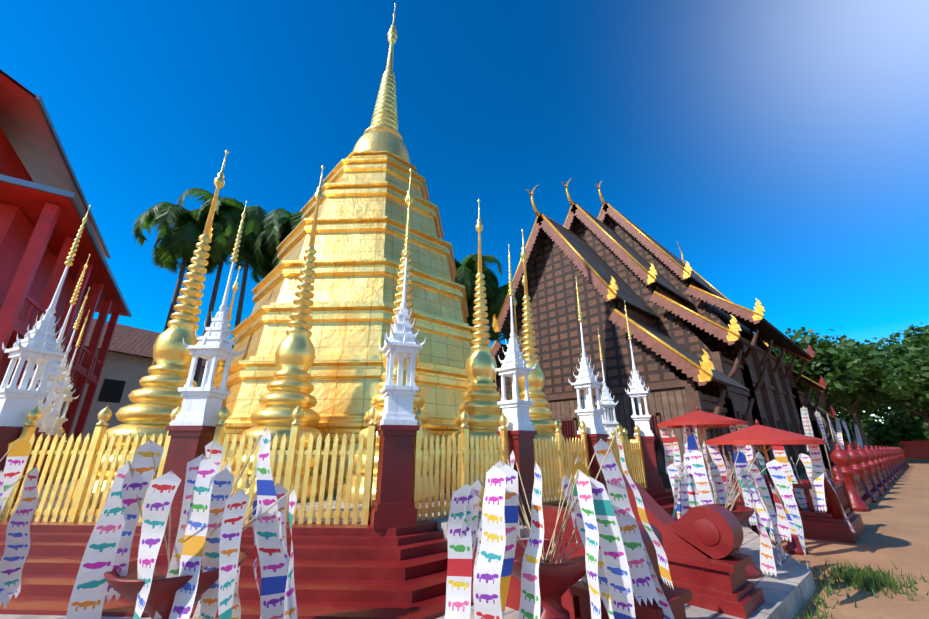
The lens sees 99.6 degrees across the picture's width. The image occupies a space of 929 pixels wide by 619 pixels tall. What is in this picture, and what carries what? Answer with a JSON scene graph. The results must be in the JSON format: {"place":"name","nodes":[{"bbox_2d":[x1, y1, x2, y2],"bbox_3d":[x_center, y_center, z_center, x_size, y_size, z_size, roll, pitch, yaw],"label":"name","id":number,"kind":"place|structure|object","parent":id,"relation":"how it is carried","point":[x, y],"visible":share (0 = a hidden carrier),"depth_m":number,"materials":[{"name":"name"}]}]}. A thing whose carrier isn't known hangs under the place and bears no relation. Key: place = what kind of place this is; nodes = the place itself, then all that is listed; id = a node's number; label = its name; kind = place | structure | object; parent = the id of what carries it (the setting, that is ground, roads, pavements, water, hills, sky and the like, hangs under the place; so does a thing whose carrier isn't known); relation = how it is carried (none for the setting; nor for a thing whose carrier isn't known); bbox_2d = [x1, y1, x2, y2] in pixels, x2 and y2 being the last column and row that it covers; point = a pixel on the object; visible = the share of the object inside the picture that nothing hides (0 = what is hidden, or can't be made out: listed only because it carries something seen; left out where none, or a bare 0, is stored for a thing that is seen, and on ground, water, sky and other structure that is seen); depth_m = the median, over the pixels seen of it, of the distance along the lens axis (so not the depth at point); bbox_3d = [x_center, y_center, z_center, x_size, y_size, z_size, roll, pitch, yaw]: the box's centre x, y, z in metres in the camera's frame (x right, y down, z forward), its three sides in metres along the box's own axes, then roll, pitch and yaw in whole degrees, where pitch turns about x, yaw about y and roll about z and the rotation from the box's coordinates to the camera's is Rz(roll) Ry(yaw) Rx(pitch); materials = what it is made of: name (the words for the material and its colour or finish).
{"place":"outdoors","nodes":[
{"label":"outdoors","id":0,"kind":"place"},
{"bbox_2d":[0,73,127,475],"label":"red building walls","id":1,"kind":"structure","parent":0,"point":[39,231],"depth_m":15.66,"materials":[{"name":"red paint"}]},
{"bbox_2d":[0,69,127,314],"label":"roof","id":2,"kind":"structure","parent":1,"relation":"on","point":[17,83],"depth_m":13.57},
{"bbox_2d":[0,95,131,317],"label":"roof trim","id":3,"kind":"structure","parent":2,"relation":"attached to","point":[72,196],"depth_m":15.33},
{"bbox_2d":[57,348,204,473],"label":"house walls","id":4,"kind":"structure","parent":0,"point":[131,370],"depth_m":27.04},
{"bbox_2d":[70,379,125,402],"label":"house windows","id":5,"kind":"structure","parent":4,"relation":"in","point":[111,390],"depth_m":26.76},
{"bbox_2d":[84,318,225,366],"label":"house roof","id":6,"kind":"structure","parent":4,"relation":"on","point":[130,340],"depth_m":29.49,"materials":[{"name":"brown tile"}]},
{"bbox_2d":[131,202,236,364],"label":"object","id":7,"kind":"object","parent":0,"point":[177,243],"depth_m":23.59,"materials":[{"name":"green plant"}]},
{"bbox_2d":[177,188,266,383],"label":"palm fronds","id":8,"kind":"object","parent":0,"point":[206,198],"depth_m":25.45,"materials":[{"name":"green plant"}]},
{"bbox_2d":[195,197,281,347],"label":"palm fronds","id":9,"kind":"object","parent":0,"point":[248,236],"depth_m":25.07,"materials":[{"name":"green plant"}]},
{"bbox_2d":[248,250,276,283],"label":"palm fronds","id":10,"kind":"object","parent":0,"point":[254,274],"depth_m":28.01,"materials":[{"name":"green plant"}]},
{"bbox_2d":[247,208,301,277],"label":"palm fronds","id":11,"kind":"object","parent":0,"point":[260,270],"depth_m":24.56,"materials":[{"name":"green plant"}]},
{"bbox_2d":[258,217,301,271],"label":"palm fronds","id":12,"kind":"object","parent":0,"point":[286,222],"depth_m":24.12,"materials":[{"name":"green plant"}]},
{"bbox_2d":[0,0,928,422],"label":"sky","id":13,"kind":"structure","parent":0,"point":[782,146],"materials":[{"name":"blue"}]},
{"bbox_2d":[455,274,474,314],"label":"palm fronds","id":14,"kind":"object","parent":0,"point":[471,308],"depth_m":27.86,"materials":[{"name":"green plant"}]},
{"bbox_2d":[454,253,503,311],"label":"palm fronds","id":15,"kind":"object","parent":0,"point":[465,277],"depth_m":29.01,"materials":[{"name":"green plant"}]},
{"bbox_2d":[466,277,496,326],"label":"palm fronds","id":16,"kind":"object","parent":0,"point":[488,286],"depth_m":30.22,"materials":[{"name":"green plant"}]},
{"bbox_2d":[428,512,548,546],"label":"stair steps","id":17,"kind":"structure","parent":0,"point":[442,523],"depth_m":4.87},
{"bbox_2d":[54,459,928,618],"bbox_3d":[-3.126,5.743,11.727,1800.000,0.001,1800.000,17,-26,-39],"label":"ground","id":18,"kind":"structure","parent":0,"point":[895,519],"depth_m":5.93,"materials":[{"name":"beige soil"}]},
{"bbox_2d":[0,520,815,618],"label":"apron slab","id":19,"kind":"structure","parent":18,"relation":"on","point":[789,589],"depth_m":3.92,"materials":[{"name":"concrete"}]},
{"bbox_2d":[0,438,38,607],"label":"prayer flags","id":20,"kind":"object","parent":19,"relation":"on","point":[16,552],"visible":1,"depth_m":3.19},
{"bbox_2d":[104,551,246,618],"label":"planter pot","id":21,"kind":"object","parent":19,"relation":"on","point":[161,595],"visible":0.48,"depth_m":2.16,"materials":[{"name":"red ceramic"}]},
{"bbox_2d":[128,427,293,575],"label":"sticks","id":22,"kind":"object","parent":21,"relation":"in","point":[238,479],"visible":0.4,"depth_m":2.47,"materials":[{"name":"beige wood"}]},
{"bbox_2d":[66,428,297,618],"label":"prayer flags","id":23,"kind":"object","parent":22,"relation":"hanging from","point":[209,502],"visible":0.92,"depth_m":2.31},
{"bbox_2d":[0,480,677,618],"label":"red plinth","id":24,"kind":"structure","parent":19,"relation":"on","point":[351,571],"depth_m":3.89,"materials":[{"name":"paint"}]},
{"bbox_2d":[0,426,39,517],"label":"red pillar","id":25,"kind":"structure","parent":24,"relation":"on","point":[8,434],"depth_m":5.13,"materials":[{"name":"paint"}]},
{"bbox_2d":[0,205,90,426],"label":"shrine","id":26,"kind":"object","parent":25,"relation":"on","point":[39,344],"visible":1,"depth_m":5.51,"materials":[{"name":"paint"}]},
{"bbox_2d":[13,432,46,502],"bbox_3d":[-7.724,2.691,6.734,0.493,1.120,0.493,17,-26,-39],"label":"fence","id":27,"kind":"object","parent":24,"relation":"on","point":[37,434],"depth_m":6.73,"materials":[{"name":"metal"}]},
{"bbox_2d":[26,254,89,431],"bbox_3d":[-7.724,0.505,7.508,0.553,3.517,0.553,17,-26,-39],"label":"shrine","id":28,"kind":"object","parent":27,"relation":"on","point":[55,375],"visible":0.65,"depth_m":7.24,"materials":[{"name":"paint"}]},
{"bbox_2d":[33,435,53,485],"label":"red pillar","id":29,"kind":"structure","parent":24,"relation":"on","point":[41,446],"depth_m":8.41,"materials":[{"name":"paint"}]},
{"bbox_2d":[38,287,89,434],"bbox_3d":[-9.288,1.083,9.140,0.553,3.517,0.553,17,-26,-39],"label":"white lantern","id":30,"kind":"object","parent":29,"relation":"on","point":[61,388],"visible":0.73,"depth_m":8.82,"materials":[{"name":"paint"}]},
{"bbox_2d":[38,437,60,483],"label":"red pillar","id":31,"kind":"structure","parent":24,"relation":"on","point":[43,464],"depth_m":10.01,"materials":[{"name":"paint"}]},
{"bbox_2d":[45,310,89,437],"bbox_3d":[-10.852,1.661,10.772,0.553,3.517,0.553,7,-21,-18],"label":"white lantern","id":32,"kind":"object","parent":31,"relation":"on","point":[68,398],"visible":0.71,"depth_m":10.53,"materials":[{"name":"paint"}]},
{"bbox_2d":[141,425,225,525],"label":"red pillar","id":33,"kind":"structure","parent":24,"relation":"on","point":[187,444],"depth_m":4.89,"materials":[{"name":"paint"}]},
{"bbox_2d":[170,200,246,426],"bbox_3d":[-3.512,-0.118,5.748,0.553,3.517,0.553,-1,-20,3],"label":"shrine","id":34,"kind":"object","parent":33,"relation":"on","point":[202,405],"visible":1,"depth_m":5.30,"materials":[{"name":"paint"}]},
{"bbox_2d":[7,472,573,522],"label":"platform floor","id":35,"kind":"structure","parent":24,"relation":"on","point":[250,518],"depth_m":6.05,"materials":[{"name":"red paint"}]},
{"bbox_2d":[62,149,228,508],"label":"chedi","id":36,"kind":"structure","parent":35,"relation":"on","point":[157,399],"depth_m":6.98,"materials":[{"name":"gold metal"}]},
{"bbox_2d":[195,208,215,315],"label":"chedi","id":37,"kind":"structure","parent":35,"relation":"on","point":[211,234],"depth_m":10.73,"materials":[{"name":"gold metal"}]},
{"bbox_2d":[213,266,240,383],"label":"chedi","id":38,"kind":"structure","parent":35,"relation":"on","point":[221,363],"depth_m":13.94,"materials":[{"name":"gold metal"}]},
{"bbox_2d":[232,164,328,505],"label":"chedi","id":39,"kind":"structure","parent":35,"relation":"on","point":[290,387],"depth_m":7.38,"materials":[{"name":"gold metal"}]},
{"bbox_2d":[0,404,647,524],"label":"fence","id":40,"kind":"object","parent":35,"relation":"on","point":[79,511],"visible":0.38,"depth_m":5.05,"materials":[{"name":"gold metal"}]},
{"bbox_2d":[213,3,474,494],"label":"chedi","id":41,"kind":"structure","parent":35,"relation":"on","point":[360,230],"depth_m":10.50,"materials":[{"name":"gold metal"}]},
{"bbox_2d":[341,168,439,504],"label":"chedi","id":42,"kind":"structure","parent":35,"relation":"on","point":[378,400],"depth_m":7.37,"materials":[{"name":"gold metal"}]},
{"bbox_2d":[444,199,502,495],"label":"chedi","id":43,"kind":"structure","parent":35,"relation":"on","point":[480,406],"depth_m":8.74,"materials":[{"name":"gold metal"}]},
{"bbox_2d":[509,282,520,399],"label":"chedi","id":44,"kind":"structure","parent":35,"relation":"on","point":[514,302],"depth_m":15.44,"materials":[{"name":"gold metal"}]},
{"bbox_2d":[519,260,548,418],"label":"chedi","id":45,"kind":"structure","parent":35,"relation":"on","point":[520,391],"depth_m":13.50,"materials":[{"name":"gold metal"}]},
{"bbox_2d":[517,228,571,487],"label":"chedi","id":46,"kind":"structure","parent":35,"relation":"on","point":[540,415],"depth_m":10.28,"materials":[{"name":"gold metal"}]},
{"bbox_2d":[369,425,419,528],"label":"red pillar","id":47,"kind":"structure","parent":24,"relation":"on","point":[393,505],"depth_m":4.67,"materials":[{"name":"paint"}]},
{"bbox_2d":[378,195,425,425],"bbox_3d":[-0.863,-0.163,5.622,0.553,3.517,0.553,7,-21,-18],"label":"shrine","id":48,"kind":"object","parent":47,"relation":"on","point":[400,344],"visible":1,"depth_m":5.19,"materials":[{"name":"paint"}]},
{"bbox_2d":[497,430,536,508],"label":"red pillar","id":49,"kind":"structure","parent":24,"relation":"on","point":[520,444],"depth_m":6.21,"materials":[{"name":"paint"}]},
{"bbox_2d":[492,244,535,430],"bbox_3d":[0.868,0.359,7.096,0.553,3.517,0.553,17,-26,-39],"label":"white lantern","id":50,"kind":"object","parent":49,"relation":"on","point":[515,410],"visible":1,"depth_m":6.68,"materials":[{"name":"paint"}]},
{"bbox_2d":[576,434,608,493],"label":"red pillar","id":51,"kind":"structure","parent":24,"relation":"on","point":[593,440],"depth_m":7.69,"materials":[{"name":"paint"}]},
{"bbox_2d":[568,280,606,433],"bbox_3d":[2.600,0.881,8.570,0.553,3.517,0.553,17,-26,-39],"label":"white lantern","id":52,"kind":"object","parent":51,"relation":"on","point":[587,382],"visible":1,"depth_m":8.17,"materials":[{"name":"paint"}]},
{"bbox_2d":[633,436,662,488],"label":"red pillar","id":53,"kind":"structure","parent":24,"relation":"on","point":[654,478],"depth_m":9.08,"materials":[{"name":"paint"}]},
{"bbox_2d":[624,300,653,435],"bbox_3d":[4.331,1.403,10.044,0.553,3.517,0.553,-9,-21,24],"label":"white lantern","id":54,"kind":"object","parent":53,"relation":"on","point":[637,391],"visible":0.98,"depth_m":9.63,"materials":[{"name":"paint"}]},
{"bbox_3d":[4.466,4.473,11.767,0.493,1.120,0.493,-1,-20,3],"label":"red pillar","id":55,"kind":"object","parent":24,"relation":"on","visible":0},
{"bbox_2d":[596,332,618,438],"bbox_3d":[4.466,2.287,12.541,0.553,3.517,0.553,-1,-20,3],"label":"white lantern","id":56,"kind":"object","parent":55,"relation":"on","point":[606,402],"visible":0.92,"depth_m":12.16,"materials":[{"name":"paint"}]},
{"bbox_3d":[4.601,5.357,14.263,0.493,1.120,0.493,7,-21,-18],"label":"red pillar","id":57,"kind":"object","parent":24,"relation":"on","visible":0},
{"bbox_2d":[580,351,584,408],"bbox_3d":[4.601,3.171,15.037,0.553,3.517,0.553,7,-21,-18],"label":"shrine","id":58,"kind":"object","parent":57,"relation":"on","point":[583,404],"visible":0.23,"depth_m":14.84,"materials":[{"name":"paint"}]},
{"bbox_2d":[512,539,585,618],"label":"planter pot","id":59,"kind":"object","parent":19,"relation":"on","point":[558,579],"visible":0.56,"depth_m":2.49,"materials":[{"name":"red ceramic"}]},
{"bbox_2d":[467,434,615,562],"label":"sticks","id":60,"kind":"object","parent":59,"relation":"on","point":[555,543],"visible":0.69,"depth_m":2.66,"materials":[{"name":"beige wood"}]},
{"bbox_2d":[444,436,674,618],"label":"banners","id":61,"kind":"object","parent":19,"relation":"on","point":[619,569],"visible":0.94,"depth_m":2.41,"materials":[{"name":"white fabric"}]},
{"bbox_2d":[471,474,764,618],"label":"stair scrolls","id":62,"kind":"object","parent":19,"relation":"on","point":[701,545],"visible":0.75,"depth_m":3.55,"materials":[{"name":"red paint"}]},
{"bbox_2d":[687,503,761,578],"bbox_3d":[3.035,2.666,4.567,0.714,0.660,0.714,17,-26,-39],"label":"planter pot","id":63,"kind":"object","parent":19,"relation":"on","point":[742,514],"visible":0.12,"depth_m":4.37,"materials":[{"name":"red ceramic"}]},
{"bbox_2d":[672,433,774,510],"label":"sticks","id":64,"kind":"object","parent":63,"relation":"on","point":[733,501],"visible":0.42,"depth_m":4.75,"materials":[{"name":"beige wood"}]},
{"bbox_2d":[717,498,744,505],"bbox_3d":[4.836,3.812,7.174,0.649,0.600,0.649,17,-26,-39],"label":"planter pot","id":65,"kind":"object","parent":19,"relation":"on","point":[741,502],"visible":0.02,"depth_m":7.02,"materials":[{"name":"red ceramic"}]},
{"bbox_2d":[708,461,758,529],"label":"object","id":66,"kind":"object","parent":19,"relation":"on","point":[725,492],"visible":0.21,"depth_m":7.31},
{"bbox_2d":[667,434,808,575],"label":"prayer flags","id":67,"kind":"object","parent":19,"relation":"on","point":[685,493],"visible":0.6,"depth_m":4.72},
{"bbox_2d":[659,424,854,540],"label":"banners","id":68,"kind":"object","parent":19,"relation":"on","point":[672,453],"visible":0.46,"depth_m":6.42,"materials":[{"name":"white fabric"}]},
{"bbox_2d":[657,406,747,455],"bbox_3d":[5.166,3.265,8.326,1.723,2.400,1.723,17,-26,-39],"label":"umbrella","id":69,"kind":"object","parent":18,"relation":"on","point":[700,420],"visible":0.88,"depth_m":8.24,"materials":[{"name":"red fabric"}]},
{"bbox_2d":[705,419,825,554],"bbox_3d":[5.146,2.865,6.591,1.683,2.003,1.683,17,-26,-39],"label":"umbrella","id":70,"kind":"object","parent":18,"relation":"on","point":[757,433],"visible":0.88,"depth_m":6.33,"materials":[{"name":"red paper"}]},
{"bbox_2d":[707,465,864,543],"bbox_3d":[6.299,3.845,8.135,1.700,1.180,2.500,17,-26,-39],"label":"staircase railing","id":71,"kind":"object","parent":18,"relation":"on","point":[830,523],"visible":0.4,"depth_m":7.00,"materials":[{"name":"red paint"}]},
{"bbox_2d":[735,449,811,508],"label":"banners","id":72,"kind":"object","parent":71,"relation":"on","point":[805,459],"visible":0.33,"depth_m":7.83,"materials":[{"name":"white fabric"}]},
{"bbox_2d":[763,327,882,450],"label":"tree","id":73,"kind":"object","parent":18,"relation":"on","point":[844,363],"depth_m":41.62,"materials":[{"name":"green plant"}]},
{"bbox_2d":[800,407,862,450],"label":"banners","id":74,"kind":"object","parent":18,"relation":"on","point":[839,438],"visible":0.62,"depth_m":20.09,"materials":[{"name":"white fabric"}]},
{"bbox_2d":[805,327,885,447],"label":"tree","id":75,"kind":"object","parent":18,"relation":"on","point":[837,409],"depth_m":60.71,"materials":[{"name":"green plant"}]},
{"bbox_2d":[771,540,928,618],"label":"grass tuft","id":76,"kind":"object","parent":18,"relation":"on","point":[869,579],"visible":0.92,"depth_m":4.54,"materials":[{"name":"green plant"}]},
{"bbox_2d":[832,411,875,441],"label":"tree crown","id":77,"kind":"object","parent":18,"relation":"on","point":[844,434],"visible":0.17,"depth_m":71.17},
{"bbox_2d":[785,328,926,448],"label":"tree","id":78,"kind":"object","parent":18,"relation":"on","point":[862,393],"depth_m":46.88,"materials":[{"name":"green plant"}]},
{"bbox_2d":[814,336,899,425],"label":"tree","id":79,"kind":"object","parent":18,"relation":"on","point":[869,419],"depth_m":66.99,"materials":[{"name":"green plant"}]},
{"bbox_2d":[830,443,908,511],"bbox_3d":[24.865,8.843,22.939,40.380,1.640,0.468,17,-26,-39],"label":"balustrade","id":80,"kind":"object","parent":18,"relation":"on","point":[871,475],"visible":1,"depth_m":13.16,"materials":[{"name":"paint"}]},
{"bbox_2d":[831,323,928,431],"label":"tree","id":81,"kind":"object","parent":18,"relation":"on","point":[890,345],"depth_m":57.06,"materials":[{"name":"green plant"}]},
{"bbox_2d":[861,410,926,447],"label":"bush","id":82,"kind":"object","parent":18,"relation":"on","point":[894,432],"depth_m":62.93,"materials":[{"name":"green plant"}]},
{"bbox_2d":[869,358,928,412],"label":"tree","id":83,"kind":"object","parent":18,"relation":"on","point":[925,407],"depth_m":49.51,"materials":[{"name":"green plant"}]},
{"bbox_2d":[878,324,928,405],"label":"tree","id":84,"kind":"object","parent":18,"relation":"on","point":[906,367],"visible":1,"depth_m":38.05,"materials":[{"name":"green plant"}]},
{"bbox_2d":[906,408,928,440],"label":"tree","id":85,"kind":"object","parent":18,"relation":"on","point":[925,432],"visible":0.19,"depth_m":69.77,"materials":[{"name":"green plant"}]},
{"bbox_2d":[487,283,509,342],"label":"palm fronds","id":86,"kind":"object","parent":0,"point":[496,303],"depth_m":30.74,"materials":[{"name":"green plant"}]},
{"bbox_2d":[500,387,692,471],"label":"temple wall","id":87,"kind":"structure","parent":0,"point":[669,403],"depth_m":16.82,"materials":[{"name":"brown wood"}]},
{"bbox_2d":[561,415,741,452],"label":"viharn windows","id":88,"kind":"structure","parent":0,"point":[655,433],"depth_m":16.58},
{"bbox_2d":[509,280,835,488],"bbox_3d":[16.210,6.079,30.135,30.350,11.656,14.410,17,-26,-39],"label":"viharn frame","id":89,"kind":"object","parent":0,"point":[695,397],"visible":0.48,"depth_m":21.27,"materials":[{"name":"brown wood"}]},
{"bbox_2d":[494,216,817,421],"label":"viharn gable panels","id":90,"kind":"object","parent":89,"relation":"attached to","point":[555,274],"visible":0.29,"depth_m":21.11,"materials":[{"name":"brown wood"}]},
{"bbox_2d":[493,212,834,418],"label":"roof","id":91,"kind":"structure","parent":89,"relation":"on","point":[603,269],"depth_m":23.57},
{"bbox_2d":[491,203,833,421],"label":"roof edge boards","id":92,"kind":"object","parent":91,"relation":"attached to","point":[673,358],"visible":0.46,"depth_m":22.06,"materials":[{"name":"brown wood"}]},
{"bbox_2d":[491,178,835,421],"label":"viharn gold ornaments","id":93,"kind":"object","parent":91,"relation":"attached to","point":[707,365],"visible":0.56,"depth_m":21.08},
{"bbox_2d":[560,344,836,450],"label":"red viharn ornaments","id":94,"kind":"object","parent":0,"point":[810,351],"visible":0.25,"depth_m":19.52},
{"bbox_2d":[703,344,831,486],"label":"wall panels","id":95,"kind":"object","parent":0,"point":[740,402],"depth_m":22.95,"materials":[{"name":"brown wood"}]},
{"bbox_2d":[803,406,858,477],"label":"banner poles","id":96,"kind":"object","parent":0,"point":[831,433],"visible":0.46,"depth_m":18.53,"materials":[{"name":"brown wood"}]},
{"bbox_2d":[835,441,928,458],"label":"boundary wall","id":97,"kind":"structure","parent":0,"point":[915,449],"depth_m":60.33,"materials":[{"name":"red paint"}]},
{"bbox_3d":[-3.569,1.890,2.374,0.714,0.660,0.714,17,-26,-39],"label":"banner pedestal","id":98,"kind":"object","parent":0,"visible":0},
{"bbox_2d":[0,438,37,492],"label":"stick","id":99,"kind":"object","parent":98,"relation":"on","point":[21,477],"visible":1,"depth_m":3.16,"materials":[{"name":"beige wood"}]},
{"bbox_3d":[6.500,3.770,7.925,0.541,0.500,0.541,17,-26,-39],"label":"pedestal","id":100,"kind":"object","parent":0,"visible":0},
{"bbox_2d":[754,453,801,478],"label":"sticks","id":101,"kind":"object","parent":100,"relation":"in","point":[790,464],"visible":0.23,"depth_m":8.00,"materials":[{"name":"beige wood"}]}
]}

